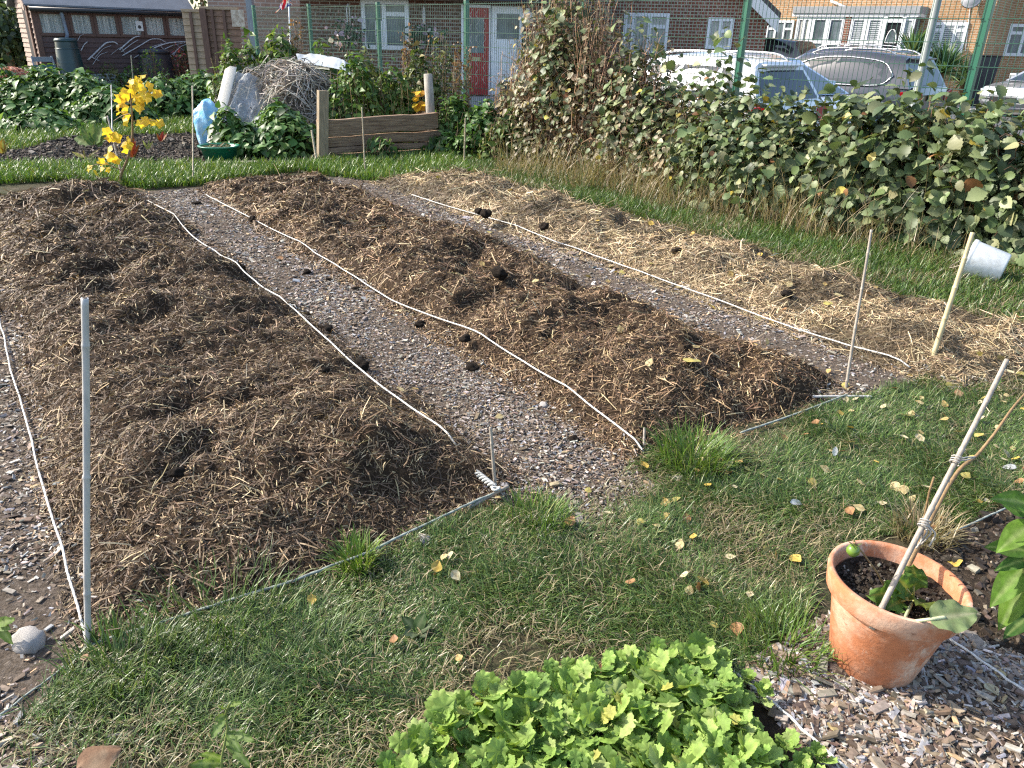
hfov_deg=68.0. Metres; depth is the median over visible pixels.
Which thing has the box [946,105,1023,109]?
pavement
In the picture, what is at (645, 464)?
fallen leaf
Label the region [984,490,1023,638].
pepper plant
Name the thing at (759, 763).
mustard seedling
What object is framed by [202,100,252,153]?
nettle clump
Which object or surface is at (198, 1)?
sky
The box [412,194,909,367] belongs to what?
string
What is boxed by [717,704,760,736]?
mustard seedling
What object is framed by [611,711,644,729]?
mustard seedling
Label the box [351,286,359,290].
soil clod
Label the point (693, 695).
mustard seedling
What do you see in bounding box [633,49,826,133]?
parked car
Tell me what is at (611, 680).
mustard seedling
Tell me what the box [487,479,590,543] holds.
grass tuft
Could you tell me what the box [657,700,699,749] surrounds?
mustard seedling
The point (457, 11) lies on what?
brick house
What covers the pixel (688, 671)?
mustard seedling
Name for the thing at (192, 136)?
bamboo cane
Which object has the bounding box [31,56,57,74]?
folding chair
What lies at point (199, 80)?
nettle clump
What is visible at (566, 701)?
mustard seedling
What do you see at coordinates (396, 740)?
mustard seedling
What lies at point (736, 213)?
dry grass
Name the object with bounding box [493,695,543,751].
mustard seedling
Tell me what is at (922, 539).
twine tie
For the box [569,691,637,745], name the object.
mustard seedling
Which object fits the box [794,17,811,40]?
window
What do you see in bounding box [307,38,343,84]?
weed clump
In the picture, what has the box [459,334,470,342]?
soil clod
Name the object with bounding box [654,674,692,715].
mustard seedling
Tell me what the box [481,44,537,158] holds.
honeysuckle bush
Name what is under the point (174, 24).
window
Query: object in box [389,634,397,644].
fallen leaf
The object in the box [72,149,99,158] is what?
leafy plant
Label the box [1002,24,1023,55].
window
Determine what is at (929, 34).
lamp post
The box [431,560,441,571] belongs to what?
fallen leaf
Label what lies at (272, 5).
pale house
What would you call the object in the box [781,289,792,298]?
soil clod
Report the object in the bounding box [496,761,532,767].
mustard seedling
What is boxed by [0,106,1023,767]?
ground
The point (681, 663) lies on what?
mustard seedling
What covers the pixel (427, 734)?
mustard seedling
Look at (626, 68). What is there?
bramble bush
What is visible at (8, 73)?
nettle clump
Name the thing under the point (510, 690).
mustard seedling
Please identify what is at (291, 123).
nettle clump
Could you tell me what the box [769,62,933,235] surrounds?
bramble bush
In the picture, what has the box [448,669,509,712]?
mustard seedling
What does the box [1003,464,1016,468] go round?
feather
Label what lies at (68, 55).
water butt
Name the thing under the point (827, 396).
bamboo cane
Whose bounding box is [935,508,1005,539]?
string
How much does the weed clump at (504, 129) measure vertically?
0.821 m
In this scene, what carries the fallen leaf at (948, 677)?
on the wood chips at (884, 708)
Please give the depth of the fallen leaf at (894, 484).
2.99 m
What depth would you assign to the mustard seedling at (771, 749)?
1.79 m
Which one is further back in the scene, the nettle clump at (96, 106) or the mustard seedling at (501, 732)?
the nettle clump at (96, 106)
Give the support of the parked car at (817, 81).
on the road
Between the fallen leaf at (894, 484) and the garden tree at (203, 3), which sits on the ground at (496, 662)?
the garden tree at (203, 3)
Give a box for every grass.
[0,107,476,188]
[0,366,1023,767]
[445,148,1023,322]
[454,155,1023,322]
[488,113,626,184]
[554,115,675,198]
[618,63,785,216]
[651,115,864,236]
[737,141,930,247]
[775,79,976,259]
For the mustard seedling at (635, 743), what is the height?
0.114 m
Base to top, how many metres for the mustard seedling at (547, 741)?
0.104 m
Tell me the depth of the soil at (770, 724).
1.95 m
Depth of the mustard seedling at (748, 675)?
2.06 m
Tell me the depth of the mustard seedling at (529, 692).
1.87 m
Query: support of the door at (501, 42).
in the brick house at (457, 11)
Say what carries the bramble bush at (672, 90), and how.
on the ground at (496, 662)
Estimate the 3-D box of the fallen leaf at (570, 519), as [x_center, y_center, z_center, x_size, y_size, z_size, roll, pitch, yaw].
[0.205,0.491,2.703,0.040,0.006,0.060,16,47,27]
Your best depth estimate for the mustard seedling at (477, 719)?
1.85 m
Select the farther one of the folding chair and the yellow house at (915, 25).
the yellow house at (915, 25)
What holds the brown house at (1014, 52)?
on the pavement
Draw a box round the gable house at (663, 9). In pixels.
[586,0,780,72]
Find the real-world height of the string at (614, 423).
0.100 m
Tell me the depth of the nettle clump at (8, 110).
13.72 m
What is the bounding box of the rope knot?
[475,470,500,490]
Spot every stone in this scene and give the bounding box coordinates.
[11,626,45,654]
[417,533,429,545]
[539,401,547,408]
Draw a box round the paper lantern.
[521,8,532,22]
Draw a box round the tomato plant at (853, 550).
[846,394,1023,585]
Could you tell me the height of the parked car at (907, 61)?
1.594 m
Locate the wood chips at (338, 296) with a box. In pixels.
[137,188,713,544]
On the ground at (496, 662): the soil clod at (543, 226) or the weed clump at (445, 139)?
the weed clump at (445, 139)
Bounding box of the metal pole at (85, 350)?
[81,297,91,644]
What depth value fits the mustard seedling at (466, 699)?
1.89 m
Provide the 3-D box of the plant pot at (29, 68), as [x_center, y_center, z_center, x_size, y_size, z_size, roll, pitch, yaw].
[-11.844,-7.530,18.525,0.623,0.489,0.747,22,32,38]
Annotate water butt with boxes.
[53,37,84,77]
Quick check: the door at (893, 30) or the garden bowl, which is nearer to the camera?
the garden bowl
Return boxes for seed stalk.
[286,17,306,58]
[400,23,434,100]
[450,42,475,123]
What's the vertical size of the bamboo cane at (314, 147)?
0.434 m
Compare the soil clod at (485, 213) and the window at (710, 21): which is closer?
the soil clod at (485, 213)
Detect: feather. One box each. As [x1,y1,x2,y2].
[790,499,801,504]
[832,447,837,455]
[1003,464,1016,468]
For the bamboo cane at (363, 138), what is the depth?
9.26 m
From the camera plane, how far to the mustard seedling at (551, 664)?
2.00 m
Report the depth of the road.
19.55 m
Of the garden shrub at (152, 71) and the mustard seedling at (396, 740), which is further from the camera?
the garden shrub at (152, 71)
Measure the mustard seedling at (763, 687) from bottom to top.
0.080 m
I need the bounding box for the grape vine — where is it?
[87,75,164,181]
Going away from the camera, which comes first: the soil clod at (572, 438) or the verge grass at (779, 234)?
the soil clod at (572, 438)
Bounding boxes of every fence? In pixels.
[181,0,255,77]
[251,0,1023,142]
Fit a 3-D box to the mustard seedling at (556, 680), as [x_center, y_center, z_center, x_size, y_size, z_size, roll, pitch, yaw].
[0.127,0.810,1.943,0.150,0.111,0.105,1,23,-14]
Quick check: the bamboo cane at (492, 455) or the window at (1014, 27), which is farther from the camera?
the window at (1014, 27)
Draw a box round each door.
[470,8,488,94]
[491,6,522,95]
[883,23,901,47]
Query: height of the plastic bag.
0.768 m
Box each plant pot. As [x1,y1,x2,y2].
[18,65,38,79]
[826,540,972,688]
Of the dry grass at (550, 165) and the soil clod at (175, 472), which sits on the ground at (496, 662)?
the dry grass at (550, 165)
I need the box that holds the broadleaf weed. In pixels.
[402,613,430,638]
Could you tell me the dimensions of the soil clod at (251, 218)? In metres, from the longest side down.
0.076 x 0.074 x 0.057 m
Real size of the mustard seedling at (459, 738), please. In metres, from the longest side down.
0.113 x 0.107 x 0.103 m
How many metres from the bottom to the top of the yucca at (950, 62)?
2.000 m
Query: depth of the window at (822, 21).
27.21 m
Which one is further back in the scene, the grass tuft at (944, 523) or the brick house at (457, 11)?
the brick house at (457, 11)
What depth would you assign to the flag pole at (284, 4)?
14.89 m
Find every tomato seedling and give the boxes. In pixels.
[0,616,14,643]
[189,701,255,767]
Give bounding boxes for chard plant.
[0,138,8,153]
[130,137,139,156]
[156,131,166,141]
[866,563,977,632]
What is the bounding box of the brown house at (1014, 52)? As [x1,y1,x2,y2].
[995,0,1023,82]
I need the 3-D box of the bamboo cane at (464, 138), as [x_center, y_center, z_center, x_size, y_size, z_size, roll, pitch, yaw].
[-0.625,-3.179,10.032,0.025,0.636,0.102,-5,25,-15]
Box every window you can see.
[36,11,71,35]
[67,12,95,36]
[92,13,120,36]
[117,14,144,37]
[141,15,167,37]
[165,16,184,37]
[360,0,408,49]
[622,13,669,54]
[705,17,734,48]
[766,20,794,38]
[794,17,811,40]
[809,17,828,47]
[824,17,845,46]
[847,17,867,45]
[862,17,883,46]
[901,17,916,48]
[931,20,969,52]
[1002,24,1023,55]
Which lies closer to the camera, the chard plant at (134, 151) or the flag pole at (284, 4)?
the chard plant at (134, 151)
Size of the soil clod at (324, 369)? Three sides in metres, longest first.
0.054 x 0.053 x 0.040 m
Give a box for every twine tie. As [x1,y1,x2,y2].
[915,518,935,548]
[948,454,974,482]
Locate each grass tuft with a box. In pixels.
[34,594,196,725]
[112,532,319,669]
[313,525,392,588]
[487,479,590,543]
[632,413,758,479]
[725,589,850,698]
[872,491,987,551]
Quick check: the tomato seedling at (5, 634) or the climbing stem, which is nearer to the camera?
the tomato seedling at (5, 634)
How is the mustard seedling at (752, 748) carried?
on the soil at (770, 724)
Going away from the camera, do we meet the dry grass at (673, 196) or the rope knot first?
the rope knot
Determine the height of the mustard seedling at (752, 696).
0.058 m
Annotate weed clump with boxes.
[206,33,244,101]
[236,27,264,71]
[249,24,299,71]
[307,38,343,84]
[327,42,397,144]
[340,46,397,113]
[356,135,401,158]
[362,57,425,149]
[386,41,445,129]
[420,32,468,127]
[420,126,476,157]
[435,86,481,152]
[448,98,503,158]
[471,108,544,161]
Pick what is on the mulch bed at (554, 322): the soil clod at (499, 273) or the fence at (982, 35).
the soil clod at (499, 273)
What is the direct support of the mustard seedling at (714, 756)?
on the soil at (770, 724)
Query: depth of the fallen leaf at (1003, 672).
2.12 m
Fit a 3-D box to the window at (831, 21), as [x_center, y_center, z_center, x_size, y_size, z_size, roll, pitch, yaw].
[11.415,-11.813,27.182,0.573,2.392,0.060,21,31,36]
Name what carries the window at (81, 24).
in the garden shed
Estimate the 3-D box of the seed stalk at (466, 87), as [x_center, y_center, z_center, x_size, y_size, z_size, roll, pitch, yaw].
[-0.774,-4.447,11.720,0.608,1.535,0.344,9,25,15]
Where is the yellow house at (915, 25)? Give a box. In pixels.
[766,0,1016,91]
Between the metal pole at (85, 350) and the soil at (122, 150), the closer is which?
the metal pole at (85, 350)
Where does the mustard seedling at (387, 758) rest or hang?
on the soil at (770, 724)
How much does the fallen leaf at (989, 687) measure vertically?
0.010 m
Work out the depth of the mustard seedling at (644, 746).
1.76 m
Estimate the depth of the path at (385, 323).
3.96 m
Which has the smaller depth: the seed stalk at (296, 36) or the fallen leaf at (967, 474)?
the fallen leaf at (967, 474)
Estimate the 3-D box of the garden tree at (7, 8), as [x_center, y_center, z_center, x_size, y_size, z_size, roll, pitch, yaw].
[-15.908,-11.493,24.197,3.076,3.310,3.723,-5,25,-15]
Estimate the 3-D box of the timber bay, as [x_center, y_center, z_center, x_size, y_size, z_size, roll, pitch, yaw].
[-2.075,-3.895,10.960,1.928,1.109,1.035,-14,29,-30]
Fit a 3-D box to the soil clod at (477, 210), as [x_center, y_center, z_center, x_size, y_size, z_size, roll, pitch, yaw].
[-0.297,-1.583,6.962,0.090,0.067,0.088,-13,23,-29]
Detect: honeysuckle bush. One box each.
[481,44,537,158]
[495,0,609,165]
[532,0,658,175]
[581,31,700,188]
[623,67,744,193]
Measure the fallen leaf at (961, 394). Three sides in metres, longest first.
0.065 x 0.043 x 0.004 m
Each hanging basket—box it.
[326,3,376,51]
[402,5,446,54]
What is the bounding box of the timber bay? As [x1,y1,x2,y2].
[316,74,440,157]
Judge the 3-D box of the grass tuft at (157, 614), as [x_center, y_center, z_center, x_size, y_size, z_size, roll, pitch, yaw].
[-0.879,0.631,2.269,0.572,0.120,0.602,2,24,0]
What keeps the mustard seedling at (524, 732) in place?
on the soil at (770, 724)
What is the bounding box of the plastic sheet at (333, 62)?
[296,53,350,74]
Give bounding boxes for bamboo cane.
[107,116,120,171]
[111,85,112,131]
[192,86,193,177]
[311,130,316,157]
[361,107,365,169]
[463,118,465,160]
[467,485,508,508]
[489,426,496,485]
[643,427,645,444]
[812,395,871,397]
[844,229,872,388]
[869,359,1009,630]
[931,232,974,354]
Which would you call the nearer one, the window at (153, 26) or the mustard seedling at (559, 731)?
the mustard seedling at (559, 731)
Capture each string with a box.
[0,320,83,635]
[0,646,86,714]
[91,492,495,644]
[146,200,454,444]
[206,194,643,451]
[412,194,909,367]
[733,670,847,767]
[740,394,846,432]
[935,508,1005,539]
[949,638,1023,690]
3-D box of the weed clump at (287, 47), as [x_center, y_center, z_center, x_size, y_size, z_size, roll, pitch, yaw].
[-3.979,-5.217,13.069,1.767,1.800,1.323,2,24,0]
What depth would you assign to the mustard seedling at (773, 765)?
1.79 m
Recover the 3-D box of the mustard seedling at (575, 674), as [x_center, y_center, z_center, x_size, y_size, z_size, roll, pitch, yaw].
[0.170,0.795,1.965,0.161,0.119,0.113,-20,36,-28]
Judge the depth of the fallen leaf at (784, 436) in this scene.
3.32 m
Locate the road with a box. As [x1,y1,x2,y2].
[351,109,1023,145]
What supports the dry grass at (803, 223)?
on the ground at (496, 662)
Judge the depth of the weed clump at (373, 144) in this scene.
10.41 m
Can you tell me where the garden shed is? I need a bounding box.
[7,0,192,79]
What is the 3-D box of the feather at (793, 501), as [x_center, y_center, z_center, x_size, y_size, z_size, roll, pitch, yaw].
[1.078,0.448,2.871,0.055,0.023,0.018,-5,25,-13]
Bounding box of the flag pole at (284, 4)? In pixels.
[275,0,292,43]
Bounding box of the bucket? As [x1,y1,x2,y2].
[949,239,1011,283]
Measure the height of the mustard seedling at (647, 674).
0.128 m
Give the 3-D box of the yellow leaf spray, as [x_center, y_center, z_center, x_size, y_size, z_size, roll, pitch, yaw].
[-1.369,-4.227,11.362,0.304,0.312,0.175,2,24,0]
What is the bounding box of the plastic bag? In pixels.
[193,99,217,143]
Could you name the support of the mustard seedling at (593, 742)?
on the soil at (770, 724)
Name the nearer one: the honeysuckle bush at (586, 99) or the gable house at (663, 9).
the honeysuckle bush at (586, 99)
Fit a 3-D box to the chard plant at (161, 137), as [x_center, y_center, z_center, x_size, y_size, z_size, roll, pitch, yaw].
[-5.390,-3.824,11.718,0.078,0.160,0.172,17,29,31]
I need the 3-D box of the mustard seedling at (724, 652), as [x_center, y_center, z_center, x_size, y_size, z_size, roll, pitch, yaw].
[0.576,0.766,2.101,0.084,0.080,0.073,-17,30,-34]
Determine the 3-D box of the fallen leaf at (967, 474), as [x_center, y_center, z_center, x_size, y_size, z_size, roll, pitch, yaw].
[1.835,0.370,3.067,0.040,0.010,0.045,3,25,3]
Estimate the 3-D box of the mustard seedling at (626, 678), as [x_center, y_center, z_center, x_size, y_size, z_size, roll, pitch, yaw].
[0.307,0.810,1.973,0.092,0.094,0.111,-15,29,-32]
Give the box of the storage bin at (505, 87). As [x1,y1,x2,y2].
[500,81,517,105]
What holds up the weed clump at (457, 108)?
on the ground at (496, 662)
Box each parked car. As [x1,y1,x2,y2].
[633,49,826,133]
[667,52,898,125]
[764,38,815,57]
[795,44,913,58]
[797,47,951,110]
[979,71,1023,110]
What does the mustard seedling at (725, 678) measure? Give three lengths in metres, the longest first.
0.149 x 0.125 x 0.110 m
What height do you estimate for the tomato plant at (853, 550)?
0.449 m
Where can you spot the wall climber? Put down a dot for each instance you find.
(521, 36)
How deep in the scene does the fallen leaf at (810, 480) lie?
3.00 m
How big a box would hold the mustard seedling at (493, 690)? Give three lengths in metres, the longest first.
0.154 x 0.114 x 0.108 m
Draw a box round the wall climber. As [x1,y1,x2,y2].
[517,33,568,70]
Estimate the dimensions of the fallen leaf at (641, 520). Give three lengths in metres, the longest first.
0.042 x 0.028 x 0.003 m
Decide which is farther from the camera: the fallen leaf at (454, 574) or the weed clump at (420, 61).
the weed clump at (420, 61)
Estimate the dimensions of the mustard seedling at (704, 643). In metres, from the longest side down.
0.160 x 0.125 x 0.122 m
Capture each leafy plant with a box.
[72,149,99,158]
[74,122,105,146]
[143,141,152,148]
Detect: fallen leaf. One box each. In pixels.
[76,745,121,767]
[307,594,316,604]
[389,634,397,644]
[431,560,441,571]
[447,550,452,558]
[449,569,459,579]
[455,654,462,660]
[495,413,502,418]
[564,516,574,524]
[625,578,635,583]
[634,518,645,524]
[641,461,648,467]
[645,358,652,365]
[675,539,683,549]
[679,357,700,361]
[682,513,690,522]
[685,585,693,594]
[696,582,700,591]
[697,576,708,584]
[723,554,735,558]
[730,622,743,635]
[763,545,768,551]
[781,434,788,441]
[789,554,800,561]
[807,478,817,486]
[820,465,829,472]
[827,722,837,730]
[845,506,854,514]
[853,504,867,510]
[890,481,899,490]
[899,483,908,493]
[944,674,950,681]
[947,559,962,566]
[954,389,963,395]
[961,472,970,477]
[984,683,998,695]
[994,667,1005,678]
[997,355,1004,359]
[1015,478,1023,482]
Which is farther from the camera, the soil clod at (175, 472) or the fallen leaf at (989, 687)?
the soil clod at (175, 472)
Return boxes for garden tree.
[0,0,27,68]
[0,3,27,68]
[190,0,206,8]
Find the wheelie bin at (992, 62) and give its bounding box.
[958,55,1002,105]
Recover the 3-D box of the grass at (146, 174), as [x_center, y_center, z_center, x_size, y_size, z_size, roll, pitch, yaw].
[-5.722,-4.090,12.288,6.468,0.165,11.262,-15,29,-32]
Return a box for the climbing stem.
[78,36,185,64]
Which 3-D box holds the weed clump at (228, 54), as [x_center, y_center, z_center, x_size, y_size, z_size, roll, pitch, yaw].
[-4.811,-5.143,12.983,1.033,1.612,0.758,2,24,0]
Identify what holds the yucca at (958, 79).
on the pavement
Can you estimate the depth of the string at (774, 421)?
3.53 m
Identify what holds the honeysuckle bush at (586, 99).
on the ground at (496, 662)
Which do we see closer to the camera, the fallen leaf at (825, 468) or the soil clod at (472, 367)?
the fallen leaf at (825, 468)
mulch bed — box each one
[0,172,564,671]
[194,168,868,475]
[364,161,1023,410]
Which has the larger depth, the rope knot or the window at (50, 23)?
the window at (50, 23)
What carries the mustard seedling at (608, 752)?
on the soil at (770, 724)
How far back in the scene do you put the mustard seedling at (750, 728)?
1.86 m
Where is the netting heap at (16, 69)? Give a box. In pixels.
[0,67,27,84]
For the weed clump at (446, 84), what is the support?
on the ground at (496, 662)
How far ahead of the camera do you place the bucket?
5.66 m
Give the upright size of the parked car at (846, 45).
1.664 m
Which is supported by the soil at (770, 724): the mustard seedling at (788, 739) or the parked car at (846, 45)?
the mustard seedling at (788, 739)
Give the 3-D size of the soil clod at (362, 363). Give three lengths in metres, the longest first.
0.099 x 0.097 x 0.074 m
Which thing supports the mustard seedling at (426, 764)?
on the soil at (770, 724)
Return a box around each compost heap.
[214,55,270,102]
[250,53,349,148]
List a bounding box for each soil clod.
[168,466,184,477]
[191,201,201,204]
[234,262,245,269]
[248,215,255,221]
[302,269,311,274]
[320,324,332,332]
[320,366,329,372]
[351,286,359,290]
[352,357,369,370]
[414,320,424,327]
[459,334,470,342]
[464,362,478,371]
[474,208,481,214]
[480,209,491,217]
[491,266,507,280]
[539,222,548,230]
[568,435,579,441]
[671,247,681,253]
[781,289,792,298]
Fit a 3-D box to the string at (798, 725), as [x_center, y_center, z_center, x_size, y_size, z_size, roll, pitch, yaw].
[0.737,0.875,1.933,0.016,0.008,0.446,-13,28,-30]
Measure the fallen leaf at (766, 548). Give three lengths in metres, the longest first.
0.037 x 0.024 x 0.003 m
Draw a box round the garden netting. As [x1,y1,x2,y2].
[207,66,266,141]
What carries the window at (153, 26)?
in the garden shed
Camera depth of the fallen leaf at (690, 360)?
3.64 m
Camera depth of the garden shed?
20.11 m
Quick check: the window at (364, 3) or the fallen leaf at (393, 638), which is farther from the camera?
the window at (364, 3)
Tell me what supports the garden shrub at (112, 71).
on the ground at (496, 662)
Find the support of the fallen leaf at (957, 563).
on the soil at (980, 600)
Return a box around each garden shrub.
[96,60,128,88]
[112,65,148,88]
[133,47,169,81]
[171,43,189,79]
[176,45,189,74]
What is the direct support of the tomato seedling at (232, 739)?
on the ground at (496, 662)
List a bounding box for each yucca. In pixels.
[893,24,941,62]
[930,35,972,82]
[945,53,972,96]
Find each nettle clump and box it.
[0,63,20,84]
[0,63,91,115]
[0,75,67,118]
[0,106,84,134]
[31,67,117,117]
[56,82,166,127]
[136,71,215,117]
[154,68,219,116]
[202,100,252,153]
[212,122,286,159]
[245,106,316,160]
[245,134,296,158]
[248,97,308,142]
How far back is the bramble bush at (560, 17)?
9.73 m
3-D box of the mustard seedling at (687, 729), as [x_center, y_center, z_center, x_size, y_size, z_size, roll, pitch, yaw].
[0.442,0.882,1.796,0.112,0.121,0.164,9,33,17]
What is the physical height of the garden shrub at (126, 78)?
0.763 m
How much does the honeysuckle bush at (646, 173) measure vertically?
1.420 m
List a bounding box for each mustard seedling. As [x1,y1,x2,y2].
[376,748,417,767]
[388,721,437,755]
[395,737,448,767]
[406,692,458,746]
[417,726,449,767]
[419,759,436,767]
[426,688,469,735]
[429,751,464,767]
[436,724,482,767]
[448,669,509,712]
[448,689,493,730]
[457,748,486,767]
[460,688,517,725]
[465,728,492,745]
[467,737,522,767]
[470,708,497,747]
[486,679,512,695]
[488,670,533,695]
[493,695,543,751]
[494,720,538,765]
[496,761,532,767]
[506,686,563,746]
[506,723,538,760]
[507,669,550,711]
[515,732,571,765]
[522,757,546,767]
[523,713,565,748]
[524,754,567,767]
[534,657,561,677]
[538,672,581,707]
[539,672,551,696]
[540,693,580,739]
[540,703,594,764]
[550,746,609,767]
[552,659,608,695]
[561,656,575,669]
[561,703,600,747]
[562,680,605,735]
[565,732,600,759]
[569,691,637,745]
[576,649,627,677]
[578,678,613,704]
[581,689,642,732]
[586,744,622,766]
[601,644,639,678]
[602,677,658,728]
[603,732,625,756]
[608,675,630,716]
[609,755,631,767]
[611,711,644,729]
[611,724,669,755]
[614,647,651,674]
[615,732,671,767]
[616,699,673,744]
[617,739,674,767]
[619,673,654,698]
[627,647,682,690]
[637,636,679,661]
[637,662,681,707]
[642,691,683,738]
[648,731,709,767]
[652,759,702,767]
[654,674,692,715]
[655,659,684,696]
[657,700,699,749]
[664,753,707,767]
[668,643,710,669]
[668,663,703,693]
[670,629,732,673]
[670,658,685,665]
[679,652,720,678]
[679,688,712,710]
[679,717,724,750]
[686,674,735,710]
[689,701,733,742]
[696,666,743,708]
[702,730,770,767]
[705,704,756,747]
[706,746,750,767]
[716,646,731,661]
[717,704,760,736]
[723,686,753,716]
[726,728,739,754]
[737,730,785,764]
[737,755,763,767]
[738,715,764,738]
[741,668,756,688]
[743,688,755,705]
[746,678,774,707]
[768,756,780,767]
[775,728,801,760]
[781,750,825,767]
[800,739,837,766]
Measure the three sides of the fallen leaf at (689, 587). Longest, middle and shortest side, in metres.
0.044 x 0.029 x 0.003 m
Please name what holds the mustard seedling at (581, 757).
on the soil at (770, 724)
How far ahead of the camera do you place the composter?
20.27 m
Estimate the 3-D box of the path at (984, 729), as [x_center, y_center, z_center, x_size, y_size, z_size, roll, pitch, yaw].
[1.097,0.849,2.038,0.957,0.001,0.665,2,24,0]
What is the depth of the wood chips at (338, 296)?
3.88 m
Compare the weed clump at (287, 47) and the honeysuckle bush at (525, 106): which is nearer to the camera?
the honeysuckle bush at (525, 106)
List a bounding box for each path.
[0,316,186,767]
[141,187,714,541]
[332,177,1010,420]
[740,618,1023,767]
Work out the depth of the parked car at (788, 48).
19.41 m
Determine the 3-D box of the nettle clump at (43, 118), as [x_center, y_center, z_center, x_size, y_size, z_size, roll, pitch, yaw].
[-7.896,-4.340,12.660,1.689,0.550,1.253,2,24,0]
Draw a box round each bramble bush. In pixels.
[523,0,609,155]
[592,16,670,168]
[624,49,700,170]
[657,68,817,213]
[673,26,759,157]
[704,86,835,220]
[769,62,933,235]
[824,60,996,248]
[885,85,1023,258]
[957,132,1023,266]
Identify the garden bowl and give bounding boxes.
[197,141,239,161]
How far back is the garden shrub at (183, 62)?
20.61 m
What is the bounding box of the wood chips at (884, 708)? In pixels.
[737,610,1023,767]
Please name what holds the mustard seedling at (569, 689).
on the soil at (770, 724)
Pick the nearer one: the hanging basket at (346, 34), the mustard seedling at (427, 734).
the mustard seedling at (427, 734)
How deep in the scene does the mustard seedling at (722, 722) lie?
1.85 m
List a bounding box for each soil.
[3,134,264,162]
[458,687,817,767]
[918,507,1023,654]
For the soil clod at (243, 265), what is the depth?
5.46 m
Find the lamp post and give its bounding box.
[910,0,941,106]
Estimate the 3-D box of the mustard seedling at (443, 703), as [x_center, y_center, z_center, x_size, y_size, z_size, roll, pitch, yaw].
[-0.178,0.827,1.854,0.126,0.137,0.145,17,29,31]
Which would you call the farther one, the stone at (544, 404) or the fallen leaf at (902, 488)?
the stone at (544, 404)
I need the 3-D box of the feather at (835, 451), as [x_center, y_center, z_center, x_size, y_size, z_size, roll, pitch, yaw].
[1.361,0.285,3.198,0.024,0.035,0.022,-13,28,-28]
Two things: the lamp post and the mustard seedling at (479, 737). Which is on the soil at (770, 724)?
the mustard seedling at (479, 737)
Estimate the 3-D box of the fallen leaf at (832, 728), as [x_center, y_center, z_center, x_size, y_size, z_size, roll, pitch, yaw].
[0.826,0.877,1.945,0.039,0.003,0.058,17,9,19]
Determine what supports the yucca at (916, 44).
on the pavement
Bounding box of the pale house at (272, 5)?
[207,0,303,64]
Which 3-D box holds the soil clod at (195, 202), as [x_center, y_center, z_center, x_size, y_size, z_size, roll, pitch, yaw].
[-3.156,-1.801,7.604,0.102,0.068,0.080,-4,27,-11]
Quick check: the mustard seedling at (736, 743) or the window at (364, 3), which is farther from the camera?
the window at (364, 3)
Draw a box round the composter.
[137,48,175,82]
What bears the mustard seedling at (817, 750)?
on the soil at (770, 724)
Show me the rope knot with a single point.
(488, 481)
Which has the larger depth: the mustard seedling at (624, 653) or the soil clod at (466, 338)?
the soil clod at (466, 338)
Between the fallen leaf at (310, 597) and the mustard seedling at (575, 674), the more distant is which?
the fallen leaf at (310, 597)
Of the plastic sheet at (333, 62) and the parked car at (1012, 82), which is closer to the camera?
the plastic sheet at (333, 62)
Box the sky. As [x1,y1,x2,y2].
[188,0,207,8]
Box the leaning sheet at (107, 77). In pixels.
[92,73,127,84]
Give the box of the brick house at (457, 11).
[299,0,595,112]
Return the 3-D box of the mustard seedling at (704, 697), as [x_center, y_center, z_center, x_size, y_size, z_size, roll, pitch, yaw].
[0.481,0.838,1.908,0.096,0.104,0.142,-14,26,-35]

